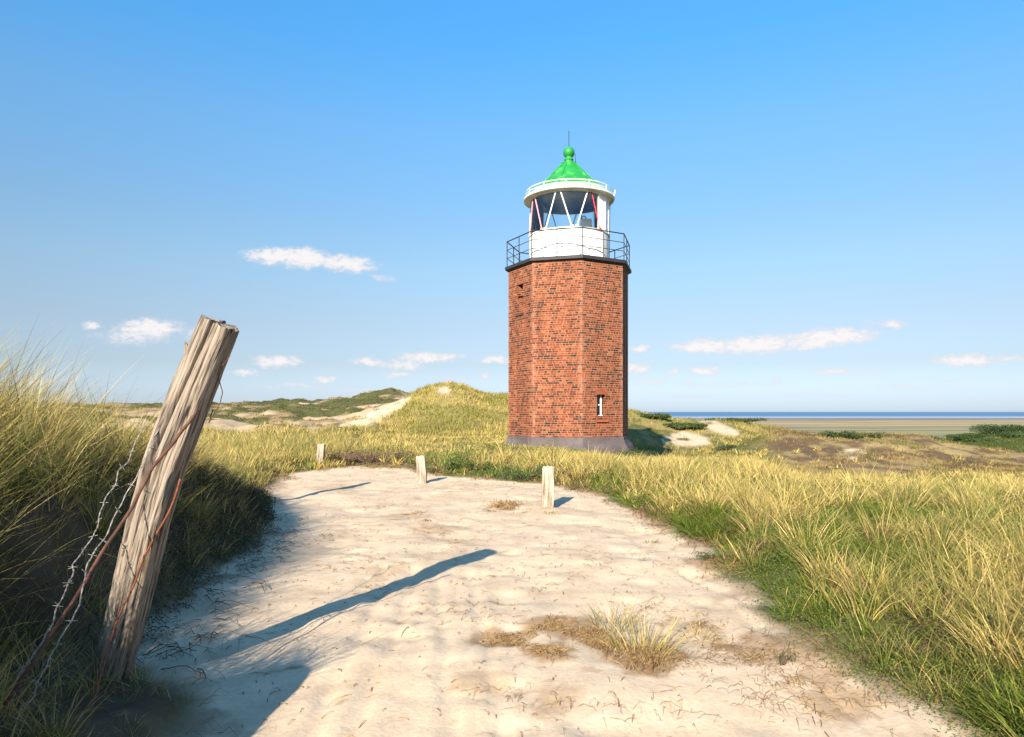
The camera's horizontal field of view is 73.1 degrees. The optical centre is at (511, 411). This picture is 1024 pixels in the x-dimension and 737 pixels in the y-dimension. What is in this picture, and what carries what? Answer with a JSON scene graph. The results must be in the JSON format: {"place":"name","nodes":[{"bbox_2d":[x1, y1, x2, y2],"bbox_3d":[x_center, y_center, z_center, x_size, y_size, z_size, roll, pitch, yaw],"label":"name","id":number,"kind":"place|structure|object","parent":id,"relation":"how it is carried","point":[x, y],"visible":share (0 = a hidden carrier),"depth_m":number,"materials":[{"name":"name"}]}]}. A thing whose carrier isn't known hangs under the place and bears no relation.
{"place":"outdoors","nodes":[
{"label":"outdoors","id":0,"kind":"place"},
{"bbox_2d":[0,383,1023,736],"bbox_3d":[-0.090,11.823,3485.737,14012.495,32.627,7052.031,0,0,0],"label":"ground","id":1,"kind":"structure","parent":0,"point":[314,685],"depth_m":5.18,"materials":[{"name":"beige sand"}]},
{"bbox_2d":[3,409,198,705],"bbox_3d":[-2.016,0.623,3.381,0.241,1.272,0.908,0,0,32],"label":"rusty bar","id":2,"kind":"object","parent":1,"relation":"on","point":[78,592],"visible":1,"depth_m":3.38,"materials":[{"name":"metal"}]},
{"bbox_2d":[89,479,180,713],"bbox_3d":[-2.014,0.964,3.574,0.230,1.203,0.516,0,0,29],"label":"rusty wire","id":3,"kind":"object","parent":1,"relation":"on","point":[126,600],"visible":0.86,"depth_m":3.70,"materials":[{"name":"brown metal"}]},
{"bbox_2d":[0,442,304,680],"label":"marram grass","id":4,"kind":"object","parent":1,"relation":"on","point":[263,504],"visible":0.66,"depth_m":6.86,"materials":[{"name":"grass"}]},
{"bbox_2d":[87,315,238,680],"bbox_3d":[-1.997,0.588,3.911,0.888,2.259,0.232,0,0,5],"label":"leaning fence post","id":5,"kind":"object","parent":1,"relation":"on","point":[194,385],"visible":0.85,"depth_m":3.82,"materials":[{"name":"brown wood"}]},
{"bbox_2d":[16,422,144,678],"bbox_3d":[-2.201,0.612,3.600,0.098,1.098,1.206,0,0,-7],"label":"barbed wire","id":6,"kind":"object","parent":5,"relation":"attached to","point":[67,584],"visible":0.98,"depth_m":3.45,"materials":[{"name":"metal"}]},
{"bbox_2d":[19,421,159,718],"bbox_3d":[-2.046,0.667,3.396,0.139,1.292,0.905,0,0,8],"label":"barbed wire","id":7,"kind":"object","parent":5,"relation":"attached to","point":[70,621],"visible":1,"depth_m":3.30,"materials":[{"name":"metal"}]},
{"bbox_2d":[208,355,229,422],"bbox_3d":[-1.653,-0.127,3.890,0.167,0.383,0.041,0,0,34],"label":"loose wire","id":8,"kind":"object","parent":5,"relation":"hanging from","point":[221,389],"visible":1,"depth_m":3.90,"materials":[{"name":"metal"}]},
{"bbox_2d":[0,317,365,736],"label":"bank grass","id":9,"kind":"structure","parent":1,"relation":"on","point":[31,434],"depth_m":5.63,"materials":[{"name":"green plant"}]},
{"bbox_2d":[316,444,325,462],"bbox_3d":[-5.313,1.311,19.200,0.241,0.856,0.203,0,0,0],"label":"wooden bollard","id":10,"kind":"object","parent":1,"relation":"on","point":[321,451],"visible":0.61,"depth_m":19.11,"materials":[{"name":"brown wood"}]},
{"bbox_2d":[327,447,420,462],"bbox_3d":[-4.204,1.292,19.932,3.080,0.498,1.730,0,0,0],"label":"shrub","id":11,"kind":"object","parent":1,"relation":"on","point":[352,456],"visible":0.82,"depth_m":19.90,"materials":[{"name":"green plant"}]},
{"bbox_2d":[416,456,426,483],"bbox_3d":[-2.011,1.409,15.402,0.230,0.875,0.214,0,0,0],"label":"wooden bollard","id":12,"kind":"object","parent":1,"relation":"on","point":[421,469],"visible":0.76,"depth_m":15.30,"materials":[{"name":"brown wood"}]},
{"bbox_2d":[426,449,473,472],"bbox_3d":[-1.655,1.272,17.382,1.384,0.672,0.976,0,0,0],"label":"shrub","id":13,"kind":"object","parent":1,"relation":"on","point":[452,462],"visible":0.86,"depth_m":17.35,"materials":[{"name":"green plant"}]},
{"bbox_2d":[458,459,496,470],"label":"shrub","id":14,"kind":"object","parent":1,"relation":"on","point":[468,463],"visible":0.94,"depth_m":16.93,"materials":[{"name":"green plant"}]},
{"bbox_2d":[478,498,532,510],"bbox_3d":[-0.112,1.562,11.722,0.952,0.160,0.882,0,0,0],"label":"dead grass mat","id":15,"kind":"object","parent":1,"relation":"on","point":[500,503],"visible":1,"depth_m":11.67,"materials":[{"name":"beige plant"}]},
{"bbox_2d":[478,629,537,647],"bbox_3d":[-0.018,1.599,4.880,0.499,0.078,0.438,0,0,0],"label":"dead grass mat","id":16,"kind":"object","parent":1,"relation":"on","point":[505,635],"visible":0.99,"depth_m":4.90,"materials":[{"name":"brown plant"}]},
{"bbox_2d":[488,463,555,481],"bbox_3d":[0.213,1.395,15.624,1.614,0.498,0.831,0,0,0],"label":"shrub","id":17,"kind":"object","parent":1,"relation":"on","point":[516,473],"visible":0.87,"depth_m":15.60,"materials":[{"name":"green plant"}]},
{"bbox_2d":[63,461,1004,736],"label":"dry stalks","id":18,"kind":"object","parent":1,"relation":"on","point":[729,645],"visible":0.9,"depth_m":4.86,"materials":[{"name":"brown plant"}]},
{"bbox_2d":[50,380,1023,479],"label":"sand dunes","id":19,"kind":"structure","parent":1,"relation":"on","point":[499,426],"depth_m":50.42,"materials":[{"name":"beige sand"}]},
{"bbox_2d":[512,641,581,664],"bbox_3d":[0.227,1.582,4.606,0.393,0.069,0.461,0,0,34],"label":"dead grass mat","id":20,"kind":"object","parent":1,"relation":"on","point":[553,649],"visible":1,"depth_m":4.58,"materials":[{"name":"brown plant"}]},
{"bbox_2d":[541,466,553,507],"bbox_3d":[0.607,1.381,11.700,0.224,0.957,0.214,0,0,0],"label":"wooden bollard","id":21,"kind":"object","parent":1,"relation":"on","point":[547,496],"visible":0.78,"depth_m":11.60,"materials":[{"name":"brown wood"}]},
{"bbox_2d":[522,613,613,639],"bbox_3d":[0.414,1.624,5.236,0.718,0.088,0.551,0,0,0],"label":"dead grass mat","id":22,"kind":"object","parent":1,"relation":"on","point":[594,631],"visible":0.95,"depth_m":5.16,"materials":[{"name":"brown plant"}]},
{"bbox_2d":[504,147,634,456],"bbox_3d":[2.470,-5.041,30.000,5.432,14.297,5.432,0,0,16],"label":"lighthouse","id":23,"kind":"object","parent":1,"relation":"on","point":[568,336],"visible":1,"depth_m":27.99,"materials":[{"name":"red brick"}]},
{"bbox_2d":[595,389,608,421],"bbox_3d":[3.563,-0.250,27.909,0.672,1.340,0.301,0,0,-29],"label":"window","id":24,"kind":"structure","parent":23,"relation":"in","point":[599,397],"depth_m":28.01,"materials":[{"name":"white paint"}]},
{"bbox_2d":[563,631,624,651],"bbox_3d":[0.578,1.627,4.870,0.488,0.081,0.418,0,0,0],"label":"dead grass mat","id":25,"kind":"object","parent":1,"relation":"on","point":[593,642],"visible":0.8,"depth_m":4.88,"materials":[{"name":"brown plant"}]},
{"bbox_2d":[570,582,662,638],"bbox_3d":[0.807,1.554,5.355,0.807,0.414,0.786,0,0,0],"label":"grass tussock","id":26,"kind":"object","parent":1,"relation":"on","point":[613,625],"depth_m":5.32,"materials":[{"name":"beige plant"}]},
{"bbox_2d":[601,447,656,458],"bbox_3d":[4.396,1.624,25.880,2.217,0.558,1.322,0,0,17],"label":"shrub","id":27,"kind":"object","parent":1,"relation":"on","point":[629,452],"visible":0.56,"depth_m":25.86,"materials":[{"name":"green plant"}]},
{"bbox_2d":[252,442,1023,736],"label":"ground cover","id":28,"kind":"object","parent":1,"relation":"on","point":[815,606],"visible":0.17,"depth_m":6.25,"materials":[{"name":"green plant"}]},
{"bbox_2d":[594,639,689,675],"bbox_3d":[0.844,1.596,4.494,0.652,0.141,0.580,0,0,0],"label":"dead grass mat","id":29,"kind":"object","parent":1,"relation":"on","point":[640,652],"visible":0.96,"depth_m":4.50,"materials":[{"name":"brown plant"}]},
{"bbox_2d":[569,599,717,665],"bbox_3d":[0.919,1.509,4.772,0.963,0.438,0.957,0,0,38],"label":"grass tussock","id":30,"kind":"object","parent":1,"relation":"on","point":[652,642],"depth_m":4.78,"materials":[{"name":"beige plant"}]},
{"bbox_2d":[636,413,672,418],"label":"dune bush","id":31,"kind":"object","parent":1,"relation":"on","point":[656,415],"visible":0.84,"depth_m":59.29,"materials":[{"name":"green plant"}]},
{"bbox_2d":[662,421,707,428],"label":"dune bush","id":32,"kind":"object","parent":1,"relation":"on","point":[684,425],"visible":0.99,"depth_m":56.28,"materials":[{"name":"green plant"}]},
{"bbox_2d":[674,616,731,645],"bbox_3d":[1.406,1.653,5.125,0.510,0.236,0.424,0,0,0],"label":"grass tussock","id":33,"kind":"object","parent":1,"relation":"on","point":[706,635],"depth_m":5.09,"materials":[{"name":"beige plant"}]},
{"bbox_2d":[687,548,721,561],"bbox_3d":[2.091,1.580,7.484,0.376,0.198,0.288,0,0,29],"label":"shrub","id":34,"kind":"object","parent":1,"relation":"on","point":[706,556],"visible":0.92,"depth_m":7.47,"materials":[{"name":"green plant"}]},
{"bbox_2d":[716,444,736,450],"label":"dune bush","id":35,"kind":"object","parent":1,"relation":"on","point":[728,447],"visible":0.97,"depth_m":47.71,"materials":[{"name":"green plant"}]},
{"bbox_2d":[701,417,768,421],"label":"dune bush","id":36,"kind":"object","parent":1,"relation":"on","point":[744,419],"visible":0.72,"depth_m":62.63,"materials":[{"name":"green plant"}]},
{"bbox_2d":[773,650,796,665],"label":"shrub","id":37,"kind":"object","parent":1,"relation":"on","point":[782,661],"visible":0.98,"depth_m":4.49,"materials":[{"name":"plant"}]},
{"bbox_2d":[817,430,855,438],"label":"dune bush","id":38,"kind":"object","parent":1,"relation":"on","point":[843,434],"visible":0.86,"depth_m":50.57,"materials":[{"name":"green plant"}]},
{"bbox_2d":[849,432,889,437],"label":"dune bush","id":39,"kind":"object","parent":1,"relation":"on","point":[860,435],"visible":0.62,"depth_m":51.52,"materials":[{"name":"green plant"}]},
{"bbox_2d":[942,433,989,439],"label":"dune bush","id":40,"kind":"object","parent":1,"relation":"on","point":[964,436],"visible":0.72,"depth_m":76.34,"materials":[{"name":"green plant"}]},
{"bbox_2d":[961,438,993,442],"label":"dune bush","id":41,"kind":"object","parent":1,"relation":"on","point":[976,440],"visible":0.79,"depth_m":71.28,"materials":[{"name":"green plant"}]},
{"bbox_2d":[967,424,1023,433],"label":"dune bush","id":42,"kind":"object","parent":1,"relation":"on","point":[989,428],"visible":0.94,"depth_m":78.28,"materials":[{"name":"green plant"}]},
{"bbox_2d":[986,431,1023,436],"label":"dune bush","id":43,"kind":"object","parent":1,"relation":"on","point":[1011,434],"visible":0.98,"depth_m":73.45,"materials":[{"name":"green plant"}]},
{"bbox_2d":[0,0,1023,411],"label":"sky","id":44,"kind":"structure","parent":0,"point":[818,205],"materials":[{"name":"blue"}]},
{"bbox_2d":[238,420,1023,736],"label":"marram grass","id":45,"kind":"structure","parent":0,"point":[1000,548],"depth_m":7.49,"materials":[{"name":"green plant"}]},
{"bbox_2d":[647,412,1023,417],"bbox_3d":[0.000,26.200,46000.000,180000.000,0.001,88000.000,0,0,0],"label":"sea","id":46,"kind":"structure","parent":0,"point":[850,414],"depth_m":6184.56,"materials":[{"name":"liquid"}]}
]}

